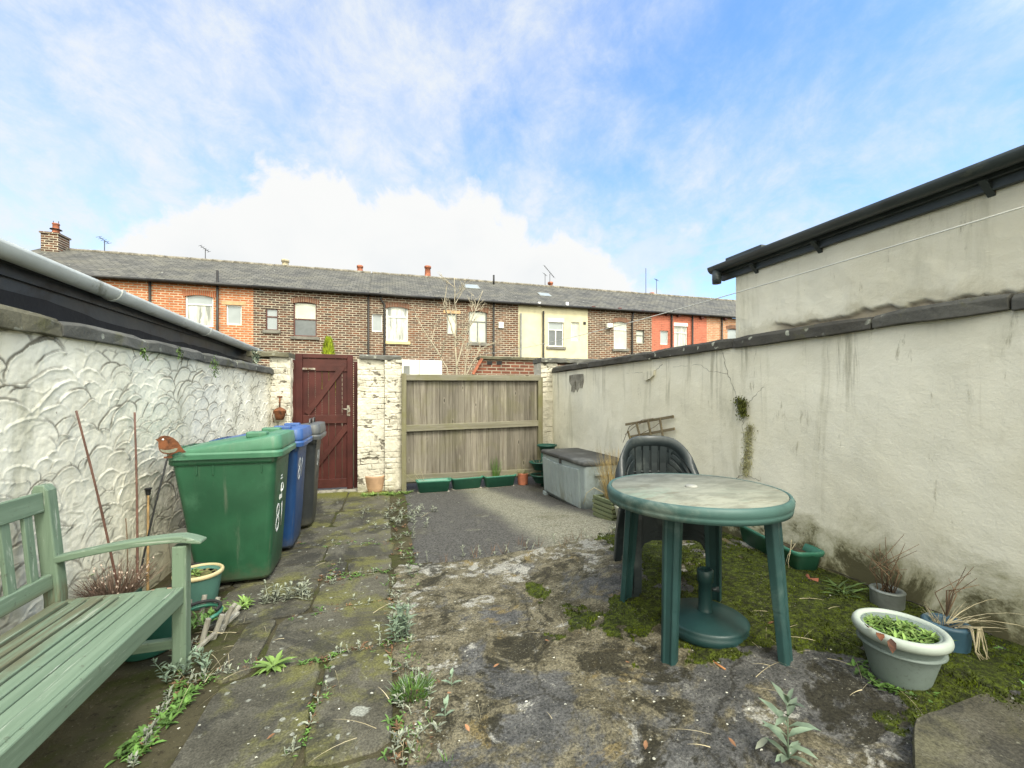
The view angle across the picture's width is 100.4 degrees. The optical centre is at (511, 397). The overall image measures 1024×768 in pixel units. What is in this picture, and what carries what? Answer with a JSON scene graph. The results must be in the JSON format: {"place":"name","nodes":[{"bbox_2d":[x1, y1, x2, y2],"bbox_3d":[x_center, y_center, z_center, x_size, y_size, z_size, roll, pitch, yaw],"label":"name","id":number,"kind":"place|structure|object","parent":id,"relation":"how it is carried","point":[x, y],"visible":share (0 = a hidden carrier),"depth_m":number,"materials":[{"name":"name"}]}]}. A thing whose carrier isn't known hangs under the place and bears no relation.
{"place":"outdoors","nodes":[
{"label":"outdoors","id":0,"kind":"place"},
{"bbox_2d":[31,221,200,301],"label":"terraced house","id":1,"kind":"structure","parent":0,"point":[130,273],"depth_m":17.88,"materials":[{"name":"orange brick"}]},
{"bbox_2d":[147,257,279,345],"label":"terraced house","id":2,"kind":"structure","parent":0,"point":[220,298],"depth_m":17.46,"materials":[{"name":"orange brick"}]},
{"bbox_2d":[186,295,212,326],"bbox_3d":[-12.621,-3.513,17.273,0.975,1.264,0.064,0,0,-16],"label":"window","id":3,"kind":"structure","parent":2,"relation":"in","point":[199,308],"depth_m":17.28,"materials":[{"name":"white glass"}]},
{"bbox_2d":[227,305,241,324],"bbox_3d":[-11.448,-3.407,17.612,0.553,0.807,0.060,0,0,-16],"label":"window","id":4,"kind":"structure","parent":2,"relation":"in","point":[234,313],"depth_m":17.60,"materials":[{"name":"white glass"}]},
{"bbox_2d":[18,482,431,767],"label":"earth","id":5,"kind":"structure","parent":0,"point":[104,719],"depth_m":1.82,"materials":[{"name":"soil"}]},
{"bbox_2d":[0,483,206,767],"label":"garden bench","id":6,"kind":"object","parent":5,"relation":"on","point":[63,657],"visible":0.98,"depth_m":1.74,"materials":[{"name":"green paint"}]},
{"bbox_2d":[69,555,167,598],"bbox_3d":[-2.267,1.106,2.412,0.498,0.428,0.477,0,0,-16],"label":"plant","id":7,"kind":"object","parent":5,"relation":"on","point":[125,586],"visible":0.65,"depth_m":2.43,"materials":[{"name":"plant"}]},
{"bbox_2d":[75,410,118,589],"bbox_3d":[-2.275,0.644,2.361,0.019,1.156,0.267,0,0,1],"label":"garden cane","id":8,"kind":"object","parent":7,"relation":"in","point":[97,493],"visible":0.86,"depth_m":2.33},
{"bbox_2d":[125,518,127,579],"bbox_3d":[-2.305,0.974,2.551,0.017,0.494,0.087,0,0,-38],"label":"garden cane","id":9,"kind":"object","parent":7,"relation":"in","point":[126,539],"visible":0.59,"depth_m":2.57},
{"bbox_2d":[133,412,138,582],"bbox_3d":[-2.377,0.706,2.700,0.088,1.229,0.019,0,0,41],"label":"garden cane","id":10,"kind":"object","parent":7,"relation":"in","point":[137,517],"visible":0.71,"depth_m":2.70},
{"bbox_2d":[144,487,151,590],"bbox_3d":[-2.474,0.970,2.893,0.042,0.703,0.116,0,0,-31],"label":"garden cane","id":11,"kind":"object","parent":7,"relation":"in","point":[148,491],"visible":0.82,"depth_m":2.90,"materials":[{"name":"brown wood"}]},
{"bbox_2d":[0,304,273,634],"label":"boundary wall","id":12,"kind":"structure","parent":5,"relation":"on","point":[55,374],"depth_m":2.50,"materials":[{"name":"white paint"}]},
{"bbox_2d":[140,347,150,360],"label":"wall fern","id":13,"kind":"object","parent":12,"relation":"attached to","point":[143,351],"depth_m":2.72,"materials":[{"name":"green plant"}]},
{"bbox_2d":[176,346,183,359],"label":"wall fern","id":14,"kind":"object","parent":12,"relation":"attached to","point":[179,353],"depth_m":3.14,"materials":[{"name":"green plant"}]},
{"bbox_2d":[209,356,218,377],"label":"wall fern","id":15,"kind":"object","parent":12,"relation":"attached to","point":[215,368],"depth_m":3.74,"materials":[{"name":"green plant"}]},
{"bbox_2d":[251,349,262,363],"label":"wall weed","id":16,"kind":"object","parent":12,"relation":"on","point":[257,360],"depth_m":5.33,"materials":[{"name":"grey plant"}]},
{"bbox_2d":[124,588,171,661],"bbox_3d":[-1.917,1.189,2.251,0.334,0.262,0.334,0,0,-16],"label":"plant pot","id":17,"kind":"object","parent":5,"relation":"on","point":[164,630],"visible":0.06,"depth_m":2.17,"materials":[{"name":"plastic"}]},
{"bbox_2d":[104,683,203,767],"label":"weed patch","id":18,"kind":"object","parent":5,"relation":"on","point":[164,721],"visible":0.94,"depth_m":1.71,"materials":[{"name":"green plant"}]},
{"bbox_2d":[139,435,185,581],"bbox_3d":[-2.272,0.782,2.761,0.278,1.077,0.012,0,0,-16],"label":"bird ornament","id":19,"kind":"object","parent":5,"relation":"on","point":[171,446],"visible":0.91,"depth_m":2.76,"materials":[{"name":"brown metal"}]},
{"bbox_2d":[151,646,212,683],"bbox_3d":[-1.570,1.259,2.034,0.252,0.126,0.194,0,0,-31],"label":"grey weed","id":20,"kind":"object","parent":5,"relation":"on","point":[201,663],"visible":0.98,"depth_m":2.03,"materials":[{"name":"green plant"}]},
{"bbox_2d":[171,563,223,610],"bbox_3d":[-2.000,1.207,2.723,0.274,0.226,0.274,0,0,-16],"label":"plant pot","id":21,"kind":"object","parent":5,"relation":"on","point":[205,578],"visible":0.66,"depth_m":2.69,"materials":[{"name":"plastic"}]},
{"bbox_2d":[246,351,294,426],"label":"gate pier","id":22,"kind":"structure","parent":5,"relation":"on","point":[281,380],"depth_m":5.67,"materials":[{"name":"paint"}]},
{"bbox_2d":[272,396,286,422],"bbox_3d":[-3.036,0.149,5.578,0.156,0.348,0.156,0,0,27],"label":"hanging pot","id":23,"kind":"object","parent":22,"relation":"hanging from","point":[279,412],"visible":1,"depth_m":5.54,"materials":[{"name":"orange ceramic"}]},
{"bbox_2d":[167,491,397,767],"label":"flagstone path","id":24,"kind":"structure","parent":0,"point":[238,714],"depth_m":2.13,"materials":[{"name":"grey stone"}]},
{"bbox_2d":[168,528,193,563],"bbox_3d":[-2.489,1.170,3.272,0.246,0.300,0.246,0,0,-16],"label":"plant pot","id":25,"kind":"object","parent":24,"relation":"on","point":[180,530],"visible":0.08,"depth_m":3.21,"materials":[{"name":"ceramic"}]},
{"bbox_2d":[191,595,240,651],"bbox_3d":[-1.738,1.257,2.385,0.324,0.168,0.406,0,0,-16],"label":"log edging","id":26,"kind":"object","parent":24,"relation":"on","point":[230,615],"visible":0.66,"depth_m":2.42,"materials":[{"name":"grey wood"}]},
{"bbox_2d":[167,427,295,582],"bbox_3d":[-2.050,0.779,3.176,0.722,1.082,0.619,0,0,-18],"label":"wheelie bin","id":27,"kind":"object","parent":24,"relation":"on","point":[232,492],"visible":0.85,"depth_m":2.96,"materials":[{"name":"plastic"}]},
{"bbox_2d":[222,595,253,611],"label":"dandelion","id":28,"kind":"object","parent":24,"relation":"on","point":[246,600],"visible":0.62,"depth_m":2.68,"materials":[{"name":"green plant"}]},
{"bbox_2d":[208,423,312,548],"bbox_3d":[-2.200,0.779,3.788,0.722,1.082,0.619,0,0,-18],"label":"wheelie bin","id":29,"kind":"object","parent":24,"relation":"on","point":[295,489],"visible":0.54,"depth_m":3.66,"materials":[{"name":"plastic"}]},
{"bbox_2d":[249,650,294,676],"bbox_3d":[-1.179,1.298,2.077,0.222,0.056,0.178,0,0,26],"label":"dandelion","id":30,"kind":"object","parent":24,"relation":"on","point":[277,663],"visible":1,"depth_m":2.08,"materials":[{"name":"green plant"}]},
{"bbox_2d":[244,417,326,526],"bbox_3d":[-2.328,0.764,4.396,0.722,1.111,0.619,0,0,-18],"label":"wheelie bin","id":31,"kind":"object","parent":24,"relation":"on","point":[318,429],"visible":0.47,"depth_m":4.27,"materials":[{"name":"plastic"}]},
{"bbox_2d":[259,576,312,603],"bbox_3d":[-1.462,1.247,2.778,0.341,0.149,0.182,0,0,-16],"label":"grey weed","id":32,"kind":"object","parent":24,"relation":"on","point":[287,596],"visible":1,"depth_m":2.76,"materials":[{"name":"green plant"}]},
{"bbox_2d":[292,353,357,493],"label":"garden gate","id":33,"kind":"structure","parent":24,"relation":"on","point":[324,376],"depth_m":6.02,"materials":[{"name":"red wood"}]},
{"bbox_2d":[126,492,611,767],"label":"grey weeds","id":34,"kind":"object","parent":24,"relation":"on","point":[168,700],"visible":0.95,"depth_m":1.99,"materials":[{"name":"green plant"}]},
{"bbox_2d":[357,466,384,491],"bbox_3d":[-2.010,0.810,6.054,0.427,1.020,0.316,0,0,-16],"label":"plant pot","id":35,"kind":"object","parent":24,"relation":"on","point":[375,484],"visible":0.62,"depth_m":5.95,"materials":[{"name":"ceramic"}]},
{"bbox_2d":[138,498,608,763],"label":"withered weeds","id":36,"kind":"object","parent":24,"relation":"on","point":[396,721],"visible":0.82,"depth_m":2.15,"materials":[{"name":"green plant"}]},
{"bbox_2d":[357,354,401,491],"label":"gate pier","id":37,"kind":"structure","parent":24,"relation":"on","point":[379,415],"depth_m":6.01,"materials":[{"name":"paint"}]},
{"bbox_2d":[360,489,414,496],"bbox_3d":[-1.694,1.301,5.808,0.750,0.052,0.239,0,0,-16],"label":"weed patch","id":38,"kind":"object","parent":24,"relation":"on","point":[384,493],"visible":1,"depth_m":5.80,"materials":[{"name":"green plant"}]},
{"bbox_2d":[166,522,831,759],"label":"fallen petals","id":39,"kind":"object","parent":24,"relation":"on","point":[654,758],"visible":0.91,"depth_m":1.76,"materials":[{"name":"plant"}]},
{"bbox_2d":[267,584,773,748],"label":"dead leaves","id":40,"kind":"object","parent":24,"relation":"on","point":[645,743],"visible":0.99,"depth_m":1.62,"materials":[{"name":"brown plant"}]},
{"bbox_2d":[177,513,950,761],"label":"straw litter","id":41,"kind":"object","parent":24,"relation":"on","point":[482,683],"visible":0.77,"depth_m":1.88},
{"bbox_2d":[124,498,1023,764],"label":"green weeds","id":42,"kind":"object","parent":24,"relation":"on","point":[878,684],"visible":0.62,"depth_m":1.80,"materials":[{"name":"green plant"}]},
{"bbox_2d":[251,259,372,427],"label":"terraced house","id":43,"kind":"structure","parent":0,"point":[305,310],"depth_m":18.45,"materials":[{"name":"brick"}]},
{"bbox_2d":[266,308,277,329],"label":"window","id":44,"kind":"structure","parent":43,"relation":"in","point":[271,314],"depth_m":17.99,"materials":[{"name":"white glass"}]},
{"bbox_2d":[294,302,316,336],"bbox_3d":[-8.879,-3.367,18.349,0.913,1.480,0.064,0,0,-16],"label":"window","id":45,"kind":"structure","parent":43,"relation":"in","point":[305,313],"depth_m":18.35,"materials":[{"name":"white glass"}]},
{"bbox_2d":[367,265,434,359],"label":"terraced house","id":46,"kind":"structure","parent":0,"point":[394,327],"depth_m":19.48,"materials":[{"name":"brown brick"}]},
{"bbox_2d":[372,314,381,331],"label":"window","id":47,"kind":"structure","parent":46,"relation":"in","point":[376,319],"depth_m":19.16,"materials":[{"name":"white glass"}]},
{"bbox_2d":[386,307,407,341],"bbox_3d":[-5.224,-3.344,19.400,0.952,1.565,0.064,0,0,-16],"label":"window","id":48,"kind":"structure","parent":46,"relation":"in","point":[396,317],"depth_m":19.40,"materials":[{"name":"white glass"}]},
{"bbox_2d":[402,360,441,374],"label":"garage","id":49,"kind":"structure","parent":0,"point":[430,367],"depth_m":11.78,"materials":[{"name":"white paint"}]},
{"bbox_2d":[404,366,409,373],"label":"window","id":50,"kind":"structure","parent":49,"relation":"in","point":[406,368],"depth_m":11.63,"materials":[{"name":"grey glass"}]},
{"bbox_2d":[335,428,530,484],"bbox_3d":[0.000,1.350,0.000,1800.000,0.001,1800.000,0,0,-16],"label":"ground","id":51,"kind":"structure","parent":0,"point":[353,458],"depth_m":9.35,"materials":[{"name":"soil"}]},
{"bbox_2d":[0,238,262,362],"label":"outbuilding","id":52,"kind":"structure","parent":51,"relation":"on","point":[31,281],"depth_m":2.70,"materials":[{"name":"metal"}]},
{"bbox_2d":[321,336,335,394],"bbox_3d":[-5.189,-0.221,12.041,0.672,3.082,0.678,0,0,15],"label":"conifer","id":53,"kind":"object","parent":51,"relation":"on","point":[328,345],"visible":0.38,"depth_m":11.94,"materials":[{"name":"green plant"}]},
{"bbox_2d":[411,272,501,374],"bbox_3d":[-1.415,-1.720,11.059,2.308,3.149,0.996,0,0,-16],"label":"bare tree","id":54,"kind":"object","parent":51,"relation":"on","point":[462,332],"visible":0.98,"depth_m":11.02,"materials":[{"name":"beige plant"}]},
{"bbox_2d":[562,286,654,358],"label":"terraced house","id":55,"kind":"structure","parent":51,"relation":"on","point":[635,337],"depth_m":22.57,"materials":[{"name":"brown brick"}]},
{"bbox_2d":[614,322,626,348],"bbox_3d":[5.689,-3.298,22.537,0.784,1.427,0.064,0,0,-16],"label":"window","id":56,"kind":"structure","parent":55,"relation":"in","point":[620,332],"depth_m":22.55,"materials":[{"name":"white glass"}]},
{"bbox_2d":[636,330,643,343],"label":"window","id":57,"kind":"structure","parent":55,"relation":"in","point":[639,333],"depth_m":22.87,"materials":[{"name":"white glass"}]},
{"bbox_2d":[609,291,709,350],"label":"terraced house","id":58,"kind":"structure","parent":51,"relation":"on","point":[681,327],"depth_m":23.62,"materials":[{"name":"red paint"}]},
{"bbox_2d":[660,331,667,344],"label":"window","id":59,"kind":"structure","parent":58,"relation":"in","point":[663,334],"depth_m":23.28,"materials":[{"name":"white glass"}]},
{"bbox_2d":[674,326,686,346],"bbox_3d":[9.267,-3.331,23.566,0.858,1.258,0.064,0,0,-16],"label":"window","id":60,"kind":"structure","parent":58,"relation":"in","point":[680,332],"depth_m":23.58,"materials":[{"name":"white glass"}]},
{"bbox_2d":[552,293,1023,645],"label":"boundary wall","id":61,"kind":"structure","parent":51,"relation":"on","point":[892,428],"depth_m":2.41,"materials":[{"name":"beige paint"}]},
{"bbox_2d":[623,415,674,441],"bbox_3d":[1.368,0.377,4.333,0.025,0.433,0.850,0,0,-18],"label":"trellis","id":62,"kind":"object","parent":61,"relation":"attached to","point":[650,433],"visible":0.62,"depth_m":4.27,"materials":[{"name":"brown wood"}]},
{"bbox_2d":[730,395,750,421],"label":"moss clump","id":63,"kind":"object","parent":61,"relation":"attached to","point":[742,409],"visible":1,"depth_m":3.24,"materials":[{"name":"green plant"}]},
{"bbox_2d":[740,424,757,477],"bbox_3d":[1.774,0.397,3.207,0.022,0.448,0.174,0,0,-16],"label":"moss streak","id":64,"kind":"object","parent":61,"relation":"attached to","point":[748,435],"visible":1,"depth_m":3.21,"materials":[{"name":"green plant"}]},
{"bbox_2d":[428,276,519,374],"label":"terraced house","id":65,"kind":"structure","parent":0,"point":[495,321],"depth_m":20.46,"materials":[{"name":"brown brick"}]},
{"bbox_2d":[447,314,456,334],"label":"window","id":66,"kind":"structure","parent":65,"relation":"in","point":[449,331],"depth_m":20.08,"materials":[{"name":"white glass"}]},
{"bbox_2d":[469,311,486,342],"bbox_3d":[-1.649,-3.382,20.428,0.875,1.522,0.064,0,0,-16],"label":"window","id":67,"kind":"structure","parent":65,"relation":"in","point":[478,330],"depth_m":20.44,"materials":[{"name":"white glass"}]},
{"bbox_2d":[404,477,616,563],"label":"tarmac","id":68,"kind":"structure","parent":0,"point":[503,517],"depth_m":4.37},
{"bbox_2d":[404,473,450,492],"bbox_3d":[-1.185,1.159,5.952,0.664,0.359,0.342,0,0,-17],"label":"planter trough","id":69,"kind":"object","parent":68,"relation":"on","point":[429,485],"visible":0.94,"depth_m":5.92,"materials":[{"name":"plastic"}]},
{"bbox_2d":[450,476,482,489],"bbox_3d":[-0.654,1.213,6.182,0.475,0.250,0.221,0,0,-24],"label":"planter trough","id":70,"kind":"object","parent":68,"relation":"on","point":[466,483],"visible":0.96,"depth_m":6.13,"materials":[{"name":"plastic"}]},
{"bbox_2d":[401,373,542,492],"bbox_3d":[-0.549,0.501,6.306,2.099,1.697,0.135,0,0,-16],"label":"board fence","id":71,"kind":"object","parent":68,"relation":"on","point":[459,426],"visible":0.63,"depth_m":6.27,"materials":[{"name":"beige wood"}]},
{"bbox_2d":[482,460,515,487],"bbox_3d":[-0.189,1.097,6.349,0.507,0.482,0.222,0,0,-24],"label":"planter trough","id":72,"kind":"object","parent":68,"relation":"on","point":[495,481],"visible":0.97,"depth_m":6.29,"materials":[{"name":"plastic"}]},
{"bbox_2d":[514,468,531,484],"bbox_3d":[0.194,1.184,6.464,0.404,0.272,0.395,0,0,-16],"label":"plant pot","id":73,"kind":"object","parent":68,"relation":"on","point":[522,479],"visible":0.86,"depth_m":6.42,"materials":[{"name":"ceramic"}]},
{"bbox_2d":[529,443,556,486],"bbox_3d":[0.445,1.001,6.306,0.464,0.618,0.360,0,0,-16],"label":"tiered planter","id":74,"kind":"object","parent":68,"relation":"on","point":[537,477],"visible":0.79,"depth_m":6.24,"materials":[{"name":"plastic"}]},
{"bbox_2d":[533,357,596,443],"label":"gate pier","id":75,"kind":"structure","parent":68,"relation":"on","point":[543,367],"depth_m":6.72,"materials":[{"name":"paint"}]},
{"bbox_2d":[541,448,618,508],"bbox_3d":[0.888,1.008,5.370,0.645,0.632,1.263,0,0,-18],"label":"storage box","id":76,"kind":"object","parent":68,"relation":"on","point":[570,477],"visible":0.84,"depth_m":5.03,"materials":[{"name":"grey plastic"}]},
{"bbox_2d":[583,445,625,520],"bbox_3d":[1.035,0.848,4.249,0.470,0.720,0.641,0,0,-24],"label":"wooden planter","id":77,"kind":"object","parent":68,"relation":"on","point":[603,508],"visible":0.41,"depth_m":4.23,"materials":[{"name":"wood"}]},
{"bbox_2d":[609,523,615,534],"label":"grey weed","id":78,"kind":"object","parent":68,"relation":"on","point":[612,527],"visible":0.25,"depth_m":3.59,"materials":[{"name":"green plant"}]},
{"bbox_2d":[0,0,1023,299],"label":"sky","id":79,"kind":"structure","parent":0,"point":[617,145],"materials":[{"name":"blue"}]},
{"bbox_2d":[472,356,598,374],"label":"brick wall","id":80,"kind":"structure","parent":0,"point":[491,365],"depth_m":9.93,"materials":[{"name":"brick"}]},
{"bbox_2d":[493,275,589,358],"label":"terraced house","id":81,"kind":"structure","parent":0,"point":[544,316],"depth_m":21.57,"materials":[{"name":"beige paint"}]},
{"bbox_2d":[548,322,562,346],"bbox_3d":[2.189,-3.203,21.531,0.830,1.256,0.064,0,0,-16],"label":"window","id":82,"kind":"structure","parent":81,"relation":"in","point":[555,329],"depth_m":21.52,"materials":[{"name":"white glass"}]},
{"bbox_2d":[571,322,578,340],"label":"window","id":83,"kind":"structure","parent":81,"relation":"in","point":[574,325],"depth_m":21.82,"materials":[{"name":"white glass"}]},
{"bbox_2d":[657,295,735,341],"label":"terraced house","id":84,"kind":"structure","parent":0,"point":[721,321],"depth_m":24.59,"materials":[{"name":"orange brick"}]},
{"bbox_2d":[727,329,735,338],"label":"window","id":85,"kind":"structure","parent":84,"relation":"in","point":[731,333],"depth_m":24.53,"materials":[{"name":"white glass"}]},
{"bbox_2d":[390,531,1023,767],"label":"concrete slab","id":86,"kind":"structure","parent":0,"point":[486,612],"depth_m":1.86,"materials":[{"name":"grey concrete"}]},
{"bbox_2d":[385,602,416,642],"bbox_3d":[-0.604,1.224,2.314,0.148,0.193,0.199,0,0,26],"label":"grey weed","id":87,"kind":"object","parent":86,"relation":"on","point":[401,624],"visible":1,"depth_m":2.33,"materials":[{"name":"green plant"}]},
{"bbox_2d":[384,668,436,705],"bbox_3d":[-0.451,1.298,1.906,0.230,0.050,0.238,0,0,-16],"label":"grass tuft","id":88,"kind":"object","parent":86,"relation":"on","point":[397,687],"visible":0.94,"depth_m":1.91,"materials":[{"name":"green plant"}]},
{"bbox_2d":[435,695,454,716],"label":"grey weed","id":89,"kind":"object","parent":86,"relation":"on","point":[445,700],"visible":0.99,"depth_m":1.76,"materials":[{"name":"green plant"}]},
{"bbox_2d":[441,668,461,685],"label":"grey weed","id":90,"kind":"object","parent":86,"relation":"on","point":[451,674],"visible":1,"depth_m":1.95,"materials":[{"name":"green plant"}]},
{"bbox_2d":[614,459,704,597],"bbox_3d":[0.959,0.752,2.797,0.552,0.852,0.562,0,0,-1],"label":"plastic chair","id":91,"kind":"object","parent":86,"relation":"on","point":[698,539],"visible":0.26,"depth_m":2.56,"materials":[{"name":"green plastic"}]},
{"bbox_2d":[615,446,704,593],"bbox_3d":[0.965,0.722,2.788,0.552,0.852,0.562,0,0,-2],"label":"plastic chair","id":92,"kind":"object","parent":91,"relation":"on","point":[619,540],"visible":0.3,"depth_m":2.96,"materials":[{"name":"green plastic"}]},
{"bbox_2d":[617,436,721,588],"bbox_3d":[0.972,0.692,2.780,0.552,0.852,0.562,0,0,0],"label":"plastic chair","id":93,"kind":"object","parent":92,"relation":"on","point":[647,525],"visible":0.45,"depth_m":2.92,"materials":[{"name":"green plastic"}]},
{"bbox_2d":[607,473,795,665],"bbox_3d":[0.930,0.843,2.183,0.868,0.790,0.868,0,0,-16],"label":"garden table","id":94,"kind":"object","parent":86,"relation":"on","point":[674,502],"visible":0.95,"depth_m":1.95,"materials":[{"name":"green plastic"}]},
{"bbox_2d":[679,566,749,648],"bbox_3d":[0.990,1.028,2.187,0.416,0.305,0.416,0,0,-16],"label":"parasol base","id":95,"kind":"object","parent":86,"relation":"on","point":[705,621],"visible":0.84,"depth_m":2.10,"materials":[{"name":"green plastic"}]},
{"bbox_2d":[755,736,768,748],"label":"pale leaf","id":96,"kind":"object","parent":86,"relation":"on","point":[761,742],"visible":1,"depth_m":1.48,"materials":[{"name":"plant"}]},
{"bbox_2d":[525,529,1023,741],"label":"moss","id":97,"kind":"object","parent":86,"relation":"on","point":[861,654],"visible":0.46,"depth_m":2.16,"materials":[{"name":"green plant"}]},
{"bbox_2d":[739,526,824,570],"bbox_3d":[1.817,0.991,3.013,0.228,0.230,0.788,0,0,-2],"label":"planter trough","id":98,"kind":"object","parent":86,"relation":"on","point":[807,557],"visible":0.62,"depth_m":2.71,"materials":[{"name":"plastic"}]},
{"bbox_2d":[758,682,819,765],"bbox_3d":[0.920,1.099,1.421,0.164,0.242,0.130,0,0,22],"label":"grey weed","id":99,"kind":"object","parent":86,"relation":"on","point":[793,747],"visible":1,"depth_m":1.43,"materials":[{"name":"green plant"}]},
{"bbox_2d":[806,574,818,581],"bbox_3d":[1.787,1.101,2.556,0.065,0.070,0.160,18,-10,33],"label":"pot shard","id":100,"kind":"object","parent":86,"relation":"on","point":[814,579],"visible":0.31,"depth_m":2.50,"materials":[{"name":"ceramic"}]},
{"bbox_2d":[824,579,868,599],"bbox_3d":[1.835,1.061,2.366,0.262,0.069,0.216,0,0,27],"label":"fern","id":101,"kind":"object","parent":86,"relation":"on","point":[845,587],"visible":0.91,"depth_m":2.37,"materials":[{"name":"green plant"}]},
{"bbox_2d":[858,536,918,610],"bbox_3d":[1.950,0.920,2.217,0.251,0.400,0.152,0,0,-16],"label":"plant pot","id":102,"kind":"object","parent":86,"relation":"on","point":[883,595],"visible":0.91,"depth_m":2.20,"materials":[{"name":"plastic"}]},
{"bbox_2d":[851,608,957,689],"bbox_3d":[1.542,1.022,1.708,0.338,0.266,0.306,0,0,-16],"label":"plant pot","id":103,"kind":"object","parent":86,"relation":"on","point":[906,651],"visible":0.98,"depth_m":1.65,"materials":[{"name":"plastic"}]},
{"bbox_2d":[912,692,1023,767],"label":"stone step","id":104,"kind":"object","parent":86,"relation":"on","point":[975,732],"visible":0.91,"depth_m":1.38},
{"bbox_2d":[920,567,1023,660],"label":"plant pot","id":105,"kind":"object","parent":86,"relation":"on","point":[961,631],"visible":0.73,"depth_m":1.83,"materials":[{"name":"blue ceramic"}]},
{"bbox_2d":[707,145,1023,337],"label":"garage","id":106,"kind":"structure","parent":0,"point":[985,257],"depth_m":2.36,"materials":[{"name":"paint"}]},
{"bbox_2d":[487,206,1023,353],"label":"clothes line","id":107,"kind":"object","parent":106,"relation":"hanging from","point":[817,268],"visible":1,"depth_m":2.54,"materials":[{"name":"white plastic"}]}
]}

